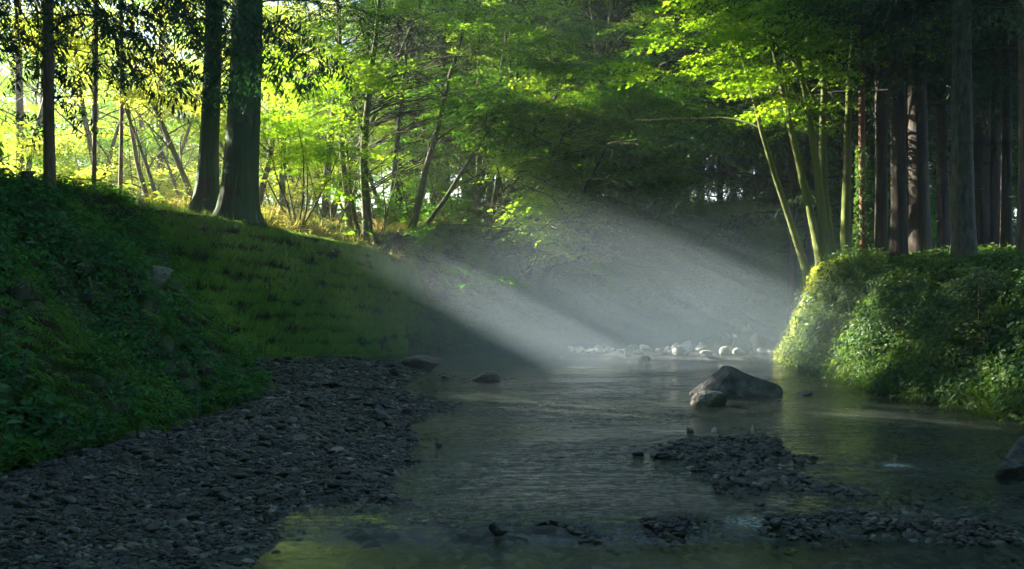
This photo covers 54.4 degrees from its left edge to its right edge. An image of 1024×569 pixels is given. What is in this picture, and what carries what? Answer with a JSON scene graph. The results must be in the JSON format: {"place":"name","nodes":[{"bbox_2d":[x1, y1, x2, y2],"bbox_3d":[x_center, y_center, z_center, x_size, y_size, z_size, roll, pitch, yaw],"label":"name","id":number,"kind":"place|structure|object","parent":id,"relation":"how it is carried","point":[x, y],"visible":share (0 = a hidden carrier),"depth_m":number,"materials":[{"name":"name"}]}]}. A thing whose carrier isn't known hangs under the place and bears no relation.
{"place":"outdoors","nodes":[
{"label":"outdoors","id":0,"kind":"place"},
{"bbox_2d":[0,0,1016,219],"label":"sky","id":1,"kind":"structure","parent":0,"point":[11,0],"materials":[{"name":"white"}]},
{"bbox_2d":[0,355,1023,568],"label":"gravel","id":2,"kind":"structure","parent":0,"point":[768,473],"depth_m":9.51,"materials":[{"name":"grey gravel"}]},
{"bbox_2d":[0,188,1023,568],"bbox_3d":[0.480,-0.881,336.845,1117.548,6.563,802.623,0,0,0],"label":"ground","id":3,"kind":"structure","parent":0,"point":[370,540],"depth_m":10.80,"materials":[{"name":"soil"}]},
{"bbox_2d":[15,0,24,176],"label":"tall cedar","id":4,"kind":"object","parent":3,"relation":"on","point":[20,106],"visible":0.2,"depth_m":38.68,"materials":[{"name":"brown plant"}]},
{"bbox_2d":[0,126,102,181],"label":"bush","id":5,"kind":"object","parent":3,"relation":"on","point":[14,163],"visible":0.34,"depth_m":37.77,"materials":[{"name":"green plant"}]},
{"bbox_2d":[0,29,118,176],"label":"background tree","id":6,"kind":"object","parent":3,"relation":"on","point":[34,112],"visible":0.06,"depth_m":61.18,"materials":[{"name":"green plant"}]},
{"bbox_2d":[0,0,145,171],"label":"background tree","id":7,"kind":"object","parent":3,"relation":"on","point":[31,96],"visible":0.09,"depth_m":55.34,"materials":[{"name":"green plant"}]},
{"bbox_2d":[0,0,154,183],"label":"background tree","id":8,"kind":"object","parent":3,"relation":"on","point":[31,88],"visible":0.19,"depth_m":50.98,"materials":[{"name":"green plant"}]},
{"bbox_2d":[5,127,163,195],"bbox_3d":[-16.986,-4.536,40.092,5.248,3.893,5.786,0,0,15],"label":"bush","id":9,"kind":"object","parent":3,"relation":"on","point":[106,142],"visible":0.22,"depth_m":39.57,"materials":[{"name":"green plant"}]},
{"bbox_2d":[0,3,178,175],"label":"maple tree","id":10,"kind":"object","parent":3,"relation":"on","point":[29,125],"visible":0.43,"depth_m":39.21,"materials":[{"name":"green plant"}]},
{"bbox_2d":[2,0,181,188],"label":"maple tree","id":11,"kind":"object","parent":3,"relation":"on","point":[86,125],"visible":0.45,"depth_m":36.93,"materials":[{"name":"green plant"}]},
{"bbox_2d":[80,0,105,185],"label":"tall cedar","id":12,"kind":"object","parent":3,"relation":"on","point":[94,155],"visible":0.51,"depth_m":28.88,"materials":[{"name":"brown plant"}]},
{"bbox_2d":[1,2,226,199],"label":"maple tree","id":13,"kind":"object","parent":3,"relation":"on","point":[134,136],"visible":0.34,"depth_m":32.38,"materials":[{"name":"green plant"}]},
{"bbox_2d":[34,135,197,202],"bbox_3d":[-13.899,-3.871,37.132,5.517,3.299,5.494,0,0,34],"label":"bush","id":14,"kind":"object","parent":3,"relation":"on","point":[113,159],"visible":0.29,"depth_m":36.57,"materials":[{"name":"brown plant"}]},
{"bbox_2d":[0,0,258,193],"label":"oak","id":15,"kind":"object","parent":3,"relation":"on","point":[49,26],"visible":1,"depth_m":15.79,"materials":[{"name":"green plant"}]},
{"bbox_2d":[105,0,153,194],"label":"tall cedar","id":16,"kind":"object","parent":3,"relation":"on","point":[120,172],"visible":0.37,"depth_m":31.28,"materials":[{"name":"brown plant"}]},
{"bbox_2d":[0,180,269,471],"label":"bank grass","id":17,"kind":"structure","parent":3,"relation":"on","point":[212,410],"depth_m":13.03,"materials":[{"name":"green plant"}]},
{"bbox_2d":[0,179,275,467],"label":"ferns","id":18,"kind":"object","parent":3,"relation":"on","point":[62,317],"visible":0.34,"depth_m":12.52,"materials":[{"name":"green plant"}]},
{"bbox_2d":[0,255,275,457],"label":"planted bank","id":19,"kind":"object","parent":3,"relation":"on","point":[93,380],"visible":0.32,"depth_m":14.04,"materials":[{"name":"green plant"}]},
{"bbox_2d":[152,265,172,286],"bbox_3d":[-6.078,-0.084,16.806,0.715,0.496,0.581,0,0,0],"label":"boulder","id":20,"kind":"object","parent":19,"relation":"on","point":[159,275],"visible":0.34,"depth_m":16.59,"materials":[{"name":"grey stone"}]},
{"bbox_2d":[0,156,276,475],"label":"ground cover","id":21,"kind":"object","parent":3,"relation":"on","point":[126,246],"visible":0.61,"depth_m":14.25,"materials":[{"name":"green plant"}]},
{"bbox_2d":[57,0,227,197],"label":"background tree","id":22,"kind":"object","parent":3,"relation":"on","point":[126,120],"visible":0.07,"depth_m":54.58,"materials":[{"name":"green plant"}]},
{"bbox_2d":[14,0,296,201],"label":"maple tree","id":23,"kind":"object","parent":3,"relation":"on","point":[178,162],"visible":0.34,"depth_m":32.73,"materials":[{"name":"green plant"}]},
{"bbox_2d":[25,0,306,201],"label":"background tree","id":24,"kind":"object","parent":3,"relation":"on","point":[184,150],"visible":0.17,"depth_m":43.84,"materials":[{"name":"green plant"}]},
{"bbox_2d":[0,0,356,151],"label":"evergreen oak","id":25,"kind":"object","parent":3,"relation":"on","point":[192,32],"visible":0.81,"depth_m":20.27,"materials":[{"name":"green plant"}]},
{"bbox_2d":[78,1,281,186],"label":"background tree","id":26,"kind":"object","parent":3,"relation":"on","point":[154,112],"visible":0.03,"depth_m":64.15,"materials":[{"name":"green plant"}]},
{"bbox_2d":[130,0,229,190],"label":"tall cedar","id":27,"kind":"object","parent":3,"relation":"on","point":[161,133],"visible":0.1,"depth_m":44.09,"materials":[{"name":"brown plant"}]},
{"bbox_2d":[185,0,227,214],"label":"great cedar","id":28,"kind":"object","parent":3,"relation":"on","point":[207,186],"visible":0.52,"depth_m":27.00,"materials":[{"name":"brown plant"}]},
{"bbox_2d":[139,150,305,219],"bbox_3d":[-10.247,-3.166,36.285,6.085,3.074,5.508,0,0,0],"label":"bush","id":29,"kind":"object","parent":3,"relation":"on","point":[171,194],"visible":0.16,"depth_m":35.72,"materials":[{"name":"green plant"}]},
{"bbox_2d":[129,2,324,190],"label":"background tree","id":30,"kind":"object","parent":3,"relation":"on","point":[260,150],"visible":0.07,"depth_m":51.22,"materials":[{"name":"green plant"}]},
{"bbox_2d":[127,1,347,207],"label":"maple tree","id":31,"kind":"object","parent":3,"relation":"on","point":[262,186],"visible":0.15,"depth_m":34.89,"materials":[{"name":"green plant"}]},
{"bbox_2d":[193,150,341,211],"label":"bush","id":32,"kind":"object","parent":3,"relation":"on","point":[294,192],"visible":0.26,"depth_m":37.93,"materials":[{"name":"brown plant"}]},
{"bbox_2d":[125,205,428,360],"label":"grassy bank","id":33,"kind":"structure","parent":3,"relation":"on","point":[281,294],"depth_m":25.89,"materials":[{"name":"green plant"}]},
{"bbox_2d":[151,0,417,211],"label":"background tree","id":34,"kind":"object","parent":3,"relation":"on","point":[263,109],"visible":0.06,"depth_m":48.81,"materials":[{"name":"green plant"}]},
{"bbox_2d":[186,82,397,225],"bbox_3d":[-6.542,-3.577,29.396,6.343,4.391,4.731,0,0,0],"label":"shrub","id":35,"kind":"object","parent":3,"relation":"on","point":[296,159],"visible":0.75,"depth_m":29.02,"materials":[{"name":"green plant"}]},
{"bbox_2d":[187,0,418,218],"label":"maple tree","id":36,"kind":"object","parent":3,"relation":"on","point":[282,184],"visible":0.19,"depth_m":36.41,"materials":[{"name":"green plant"}]},
{"bbox_2d":[100,193,508,304],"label":"verge grass","id":37,"kind":"structure","parent":3,"relation":"on","point":[180,211],"depth_m":30.32,"materials":[{"name":"green plant"}]},
{"bbox_2d":[141,0,469,226],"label":"great cedar","id":38,"kind":"object","parent":3,"relation":"on","point":[238,198],"visible":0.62,"depth_m":25.61,"materials":[{"name":"brown plant"}]},
{"bbox_2d":[280,156,383,224],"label":"bush","id":39,"kind":"object","parent":3,"relation":"on","point":[331,215],"visible":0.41,"depth_m":33.36,"materials":[{"name":"green plant"}]},
{"bbox_2d":[260,1,439,208],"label":"background tree","id":40,"kind":"object","parent":3,"relation":"on","point":[385,183],"visible":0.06,"depth_m":50.94,"materials":[{"name":"green plant"}]},
{"bbox_2d":[120,187,582,296],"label":"dry undergrowth","id":41,"kind":"object","parent":3,"relation":"on","point":[292,224],"visible":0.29,"depth_m":29.67,"materials":[{"name":"plant"}]},
{"bbox_2d":[314,144,423,231],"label":"bush","id":42,"kind":"object","parent":3,"relation":"on","point":[386,212],"visible":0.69,"depth_m":32.87,"materials":[{"name":"green plant"}]},
{"bbox_2d":[277,0,470,223],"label":"maple tree","id":43,"kind":"object","parent":3,"relation":"on","point":[325,209],"visible":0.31,"depth_m":36.76,"materials":[{"name":"green plant"}]},
{"bbox_2d":[264,6,505,216],"bbox_3d":[-4.647,-7.878,38.409,10.127,11.418,9.087,0,0,25],"label":"maple tree","id":44,"kind":"object","parent":3,"relation":"on","point":[397,142],"visible":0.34,"depth_m":38.58,"materials":[{"name":"green plant"}]},
{"bbox_2d":[260,0,522,244],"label":"maple tree","id":45,"kind":"object","parent":3,"relation":"on","point":[370,81],"visible":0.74,"depth_m":30.21,"materials":[{"name":"green plant"}]},
{"bbox_2d":[266,0,527,216],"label":"background cedar","id":46,"kind":"object","parent":3,"relation":"on","point":[396,38],"visible":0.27,"depth_m":41.24,"materials":[{"name":"green plant"}]},
{"bbox_2d":[326,1,478,210],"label":"background tree","id":47,"kind":"object","parent":3,"relation":"on","point":[394,130],"visible":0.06,"depth_m":52.60,"materials":[{"name":"green plant"}]},
{"bbox_2d":[281,0,531,215],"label":"background cedar","id":48,"kind":"object","parent":3,"relation":"on","point":[415,115],"visible":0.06,"depth_m":46.46,"materials":[{"name":"green plant"}]},
{"bbox_2d":[337,148,491,222],"bbox_3d":[-3.341,-3.137,35.984,4.684,3.173,5.296,0,0,44],"label":"bush","id":49,"kind":"object","parent":3,"relation":"on","point":[414,185],"visible":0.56,"depth_m":36.06,"materials":[{"name":"green plant"}]},
{"bbox_2d":[401,355,441,371],"bbox_3d":[-2.070,1.861,23.285,0.916,0.416,0.501,0,0,22],"label":"boulder","id":50,"kind":"object","parent":3,"relation":"on","point":[427,363],"visible":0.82,"depth_m":23.13,"materials":[{"name":"grey stone"}]},
{"bbox_2d":[326,0,560,196],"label":"background cedar","id":51,"kind":"object","parent":3,"relation":"on","point":[422,43],"visible":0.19,"depth_m":43.29,"materials":[{"name":"green plant"}]},
{"bbox_2d":[338,3,559,228],"bbox_3d":[-1.979,-5.492,33.559,7.714,8.048,3.244,0,0,27],"label":"maple tree","id":52,"kind":"object","parent":3,"relation":"on","point":[375,124],"visible":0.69,"depth_m":33.60,"materials":[{"name":"green plant"}]},
{"bbox_2d":[303,0,601,205],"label":"maple tree","id":53,"kind":"object","parent":3,"relation":"on","point":[451,139],"visible":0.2,"depth_m":42.04,"materials":[{"name":"green plant"}]},
{"bbox_2d":[376,144,536,220],"bbox_3d":[-1.638,-3.710,36.573,5.918,4.038,4.699,0,0,22],"label":"bush","id":54,"kind":"object","parent":3,"relation":"on","point":[450,181],"visible":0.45,"depth_m":36.33,"materials":[{"name":"green plant"}]},
{"bbox_2d":[360,0,558,191],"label":"background cedar","id":55,"kind":"object","parent":3,"relation":"on","point":[475,80],"visible":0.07,"depth_m":47.49,"materials":[{"name":"green plant"}]},
{"bbox_2d":[378,0,601,228],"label":"maple tree","id":56,"kind":"object","parent":3,"relation":"on","point":[419,200],"visible":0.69,"depth_m":32.70,"materials":[{"name":"green plant"}]},
{"bbox_2d":[412,2,569,219],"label":"maple tree","id":57,"kind":"object","parent":3,"relation":"on","point":[495,105],"visible":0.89,"depth_m":33.07,"materials":[{"name":"green plant"}]},
{"bbox_2d":[384,0,610,213],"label":"maple tree","id":58,"kind":"object","parent":3,"relation":"on","point":[502,62],"visible":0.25,"depth_m":38.63,"materials":[{"name":"green plant"}]},
{"bbox_2d":[420,139,575,213],"bbox_3d":[-0.245,-3.994,37.814,5.717,3.768,6.049,0,0,44],"label":"bush","id":59,"kind":"object","parent":3,"relation":"on","point":[482,188],"visible":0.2,"depth_m":37.29,"materials":[{"name":"green plant"}]},
{"bbox_2d":[35,171,1016,355],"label":"undergrowth","id":60,"kind":"object","parent":3,"relation":"on","point":[700,327],"visible":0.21,"depth_m":34.03,"materials":[{"name":"green plant"}]},
{"bbox_2d":[456,14,642,266],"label":"maple tree","id":61,"kind":"object","parent":3,"relation":"on","point":[552,170],"visible":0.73,"depth_m":31.99,"materials":[{"name":"green plant"}]},
{"bbox_2d":[489,0,628,127],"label":"background cedar","id":62,"kind":"object","parent":3,"relation":"on","point":[539,20],"visible":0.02,"depth_m":43.57,"materials":[{"name":"green plant"}]},
{"bbox_2d":[418,0,702,165],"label":"background cedar","id":63,"kind":"object","parent":3,"relation":"on","point":[553,24],"visible":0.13,"depth_m":40.28,"materials":[{"name":"green plant"}]},
{"bbox_2d":[401,118,726,291],"bbox_3d":[1.705,-2.441,32.308,11.114,5.499,10.611,0,0,0],"label":"maple tree","id":64,"kind":"object","parent":3,"relation":"on","point":[529,267],"visible":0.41,"depth_m":31.47,"materials":[{"name":"green plant"}]},
{"bbox_2d":[459,0,687,209],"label":"maple tree","id":65,"kind":"object","parent":3,"relation":"on","point":[558,58],"visible":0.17,"depth_m":39.12,"materials":[{"name":"green plant"}]},
{"bbox_2d":[481,14,714,249],"bbox_3d":[2.574,-4.876,33.536,7.340,7.569,8.396,0,0,-16],"label":"maple tree","id":66,"kind":"object","parent":3,"relation":"on","point":[581,69],"visible":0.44,"depth_m":31.76,"materials":[{"name":"green plant"}]},
{"bbox_2d":[537,0,690,180],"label":"maple tree","id":67,"kind":"object","parent":3,"relation":"on","point":[610,19],"visible":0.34,"depth_m":36.95,"materials":[{"name":"green plant"}]},
{"bbox_2d":[529,37,737,281],"bbox_3d":[4.316,-4.524,33.076,6.086,8.917,7.453,0,0,30],"label":"maple tree","id":68,"kind":"object","parent":3,"relation":"on","point":[637,92],"visible":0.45,"depth_m":32.08,"materials":[{"name":"green plant"}]},
{"bbox_2d":[547,0,725,193],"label":"young cedar","id":69,"kind":"object","parent":3,"relation":"on","point":[599,6],"visible":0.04,"depth_m":40.17,"materials":[{"name":"green plant"}]},
{"bbox_2d":[454,48,819,294],"bbox_3d":[4.095,-3.563,33.891,12.362,8.087,7.561,0,0,21],"label":"maple tree","id":70,"kind":"object","parent":3,"relation":"on","point":[698,219],"visible":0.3,"depth_m":31.97,"materials":[{"name":"green plant"}]},
{"bbox_2d":[537,0,741,194],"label":"maple tree","id":71,"kind":"object","parent":3,"relation":"on","point":[669,11],"visible":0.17,"depth_m":36.20,"materials":[{"name":"green plant"}]},
{"bbox_2d":[561,0,765,201],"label":"young cedar","id":72,"kind":"object","parent":3,"relation":"on","point":[618,13],"visible":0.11,"depth_m":37.78,"materials":[{"name":"green plant"}]},
{"bbox_2d":[524,124,812,328],"bbox_3d":[5.462,-1.781,33.737,10.287,6.262,10.867,0,0,0],"label":"maple tree","id":73,"kind":"object","parent":3,"relation":"on","point":[753,292],"visible":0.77,"depth_m":31.01,"materials":[{"name":"green plant"}]},
{"bbox_2d":[625,0,817,270],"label":"young cedar","id":74,"kind":"object","parent":3,"relation":"on","point":[720,195],"visible":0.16,"depth_m":36.77,"materials":[{"name":"green plant"}]},
{"bbox_2d":[689,366,782,409],"bbox_3d":[4.095,1.910,18.196,1.707,0.849,0.992,0,0,0],"label":"boulder","id":75,"kind":"object","parent":3,"relation":"on","point":[730,382],"visible":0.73,"depth_m":17.89,"materials":[{"name":"grey stone"}]},
{"bbox_2d":[731,335,752,352],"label":"rock","id":76,"kind":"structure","parent":3,"relation":"on","point":[742,342],"depth_m":28.05,"materials":[{"name":"grey stone"}]},
{"bbox_2d":[732,321,752,340],"bbox_3d":[6.714,1.646,28.788,0.662,1.185,0.520,0,0,0],"label":"rock","id":77,"kind":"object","parent":3,"relation":"on","point":[743,329],"depth_m":28.70,"materials":[{"name":"grey stone"}]},
{"bbox_2d":[749,333,772,352],"bbox_3d":[7.023,1.786,28.022,0.704,0.885,0.425,0,0,-34],"label":"rock","id":78,"kind":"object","parent":3,"relation":"on","point":[756,340],"depth_m":27.82,"materials":[{"name":"grey stone"}]},
{"bbox_2d":[667,4,868,210],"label":"young cedar","id":79,"kind":"object","parent":3,"relation":"on","point":[763,181],"visible":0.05,"depth_m":39.15,"materials":[{"name":"green plant"}]},
{"bbox_2d":[586,0,975,286],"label":"maple clump","id":80,"kind":"object","parent":3,"relation":"on","point":[823,241],"visible":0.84,"depth_m":25.28,"materials":[{"name":"green plant"}]},
{"bbox_2d":[634,0,948,323],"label":"maple tree","id":81,"kind":"object","parent":3,"relation":"on","point":[791,180],"visible":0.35,"depth_m":29.39,"materials":[{"name":"green plant"}]},
{"bbox_2d":[677,1,938,299],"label":"maple tree","id":82,"kind":"object","parent":3,"relation":"on","point":[807,247],"visible":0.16,"depth_m":31.39,"materials":[{"name":"green plant"}]},
{"bbox_2d":[770,255,858,372],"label":"moss and grass","id":83,"kind":"object","parent":3,"relation":"on","point":[796,312],"visible":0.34,"depth_m":25.13,"materials":[{"name":"green plant"}]},
{"bbox_2d":[751,2,887,263],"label":"ivy clad tree","id":84,"kind":"object","parent":3,"relation":"on","point":[863,213],"visible":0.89,"depth_m":23.93,"materials":[{"name":"green plant"}]},
{"bbox_2d":[699,1,974,249],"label":"cedar tree","id":85,"kind":"object","parent":3,"relation":"on","point":[842,157],"visible":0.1,"depth_m":30.40,"materials":[{"name":"green plant"}]},
{"bbox_2d":[687,0,1016,260],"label":"cedar tree","id":86,"kind":"object","parent":3,"relation":"on","point":[898,245],"visible":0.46,"depth_m":22.65,"materials":[{"name":"brown plant"}]},
{"bbox_2d":[767,129,950,217],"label":"bush","id":87,"kind":"object","parent":3,"relation":"on","point":[866,170],"visible":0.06,"depth_m":40.88,"materials":[{"name":"green plant"}]},
{"bbox_2d":[707,0,1017,217],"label":"background cedar","id":88,"kind":"object","parent":3,"relation":"on","point":[869,103],"visible":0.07,"depth_m":28.41,"materials":[{"name":"green plant"}]},
{"bbox_2d":[716,0,1017,252],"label":"cedar tree","id":89,"kind":"object","parent":3,"relation":"on","point":[881,204],"visible":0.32,"depth_m":25.07,"materials":[{"name":"green plant"}]},
{"bbox_2d":[738,0,1017,252],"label":"cedar tree","id":90,"kind":"object","parent":3,"relation":"on","point":[919,223],"visible":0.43,"depth_m":24.11,"materials":[{"name":"brown plant"}]},
{"bbox_2d":[756,0,1023,260],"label":"cedar tree","id":91,"kind":"object","parent":3,"relation":"on","point":[963,227],"visible":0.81,"depth_m":20.36,"materials":[{"name":"grey plant"}]},
{"bbox_2d":[766,3,1017,237],"bbox_3d":[11.664,-10.253,28.752,8.837,21.076,8.508,0,0,19],"label":"background cedar","id":92,"kind":"object","parent":3,"relation":"on","point":[987,52],"visible":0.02,"depth_m":27.91,"materials":[{"name":"green plant"}]},
{"bbox_2d":[787,0,998,245],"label":"background cedar","id":93,"kind":"object","parent":3,"relation":"on","point":[987,139],"visible":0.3,"depth_m":27.33,"materials":[{"name":"brown plant"}]},
{"bbox_2d":[782,158,1017,262],"bbox_3d":[14.387,-1.554,37.556,9.058,5.642,8.562,0,0,8],"label":"bush","id":94,"kind":"object","parent":3,"relation":"on","point":[857,234],"visible":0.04,"depth_m":36.93,"materials":[{"name":"green plant"}]},
{"bbox_2d":[777,242,1023,434],"bbox_3d":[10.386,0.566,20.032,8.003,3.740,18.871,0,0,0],"label":"ground cover","id":95,"kind":"object","parent":3,"relation":"on","point":[1003,345],"visible":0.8,"depth_m":18.96,"materials":[{"name":"green plant"}]},
{"bbox_2d":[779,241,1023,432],"bbox_3d":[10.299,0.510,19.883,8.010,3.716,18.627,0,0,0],"label":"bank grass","id":96,"kind":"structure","parent":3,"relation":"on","point":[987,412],"depth_m":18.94,"materials":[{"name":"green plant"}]},
{"bbox_2d":[790,0,1017,246],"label":"cedar tree","id":97,"kind":"object","parent":3,"relation":"on","point":[943,223],"visible":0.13,"depth_m":29.83,"materials":[{"name":"brown plant"}]},
{"bbox_2d":[790,1,1017,248],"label":"background cedar","id":98,"kind":"object","parent":3,"relation":"on","point":[981,189],"visible":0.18,"depth_m":27.32,"materials":[{"name":"brown plant"}]},
{"bbox_2d":[789,0,1023,250],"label":"cedar tree","id":99,"kind":"object","parent":3,"relation":"on","point":[1020,179],"visible":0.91,"depth_m":20.35,"materials":[{"name":"green plant"}]},
{"bbox_2d":[832,0,1017,248],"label":"cedar tree","id":100,"kind":"object","parent":3,"relation":"on","point":[1006,237],"visible":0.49,"depth_m":22.44,"materials":[{"name":"brown plant"}]},
{"bbox_2d":[871,2,1017,246],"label":"cedar tree","id":101,"kind":"object","parent":3,"relation":"on","point":[995,176],"visible":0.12,"depth_m":27.31,"materials":[{"name":"brown plant"}]},
{"bbox_2d":[927,0,1017,90],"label":"background cedar","id":102,"kind":"object","parent":3,"relation":"on","point":[997,58],"visible":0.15,"depth_m":24.27,"materials":[{"name":"green plant"}]},
{"bbox_2d":[926,259,1019,349],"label":"bush","id":103,"kind":"object","parent":3,"relation":"on","point":[970,286],"visible":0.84,"depth_m":16.70,"materials":[{"name":"green plant"}]},
{"bbox_2d":[252,340,1023,568],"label":"river","id":104,"kind":"structure","parent":0,"point":[699,365],"depth_m":13.33,"materials":[{"name":"liquid"}]},
{"bbox_2d":[472,371,500,383],"bbox_3d":[-0.529,1.937,20.749,0.606,0.282,0.367,0,0,0],"label":"boulder","id":105,"kind":"object","parent":104,"relation":"in","point":[489,376],"visible":0.91,"depth_m":20.61,"materials":[{"name":"grey stone"}]},
{"bbox_2d":[690,390,726,412],"bbox_3d":[3.253,1.928,16.399,0.617,0.367,0.338,0,0,0],"label":"boulder","id":106,"kind":"object","parent":104,"relation":"in","point":[706,399],"visible":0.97,"depth_m":16.31,"materials":[{"name":"grey stone"}]},
{"bbox_2d":[994,436,1023,484],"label":"boulder","id":107,"kind":"object","parent":104,"relation":"in","point":[1010,467],"visible":0.98,"depth_m":10.30,"materials":[{"name":"grey stone"}]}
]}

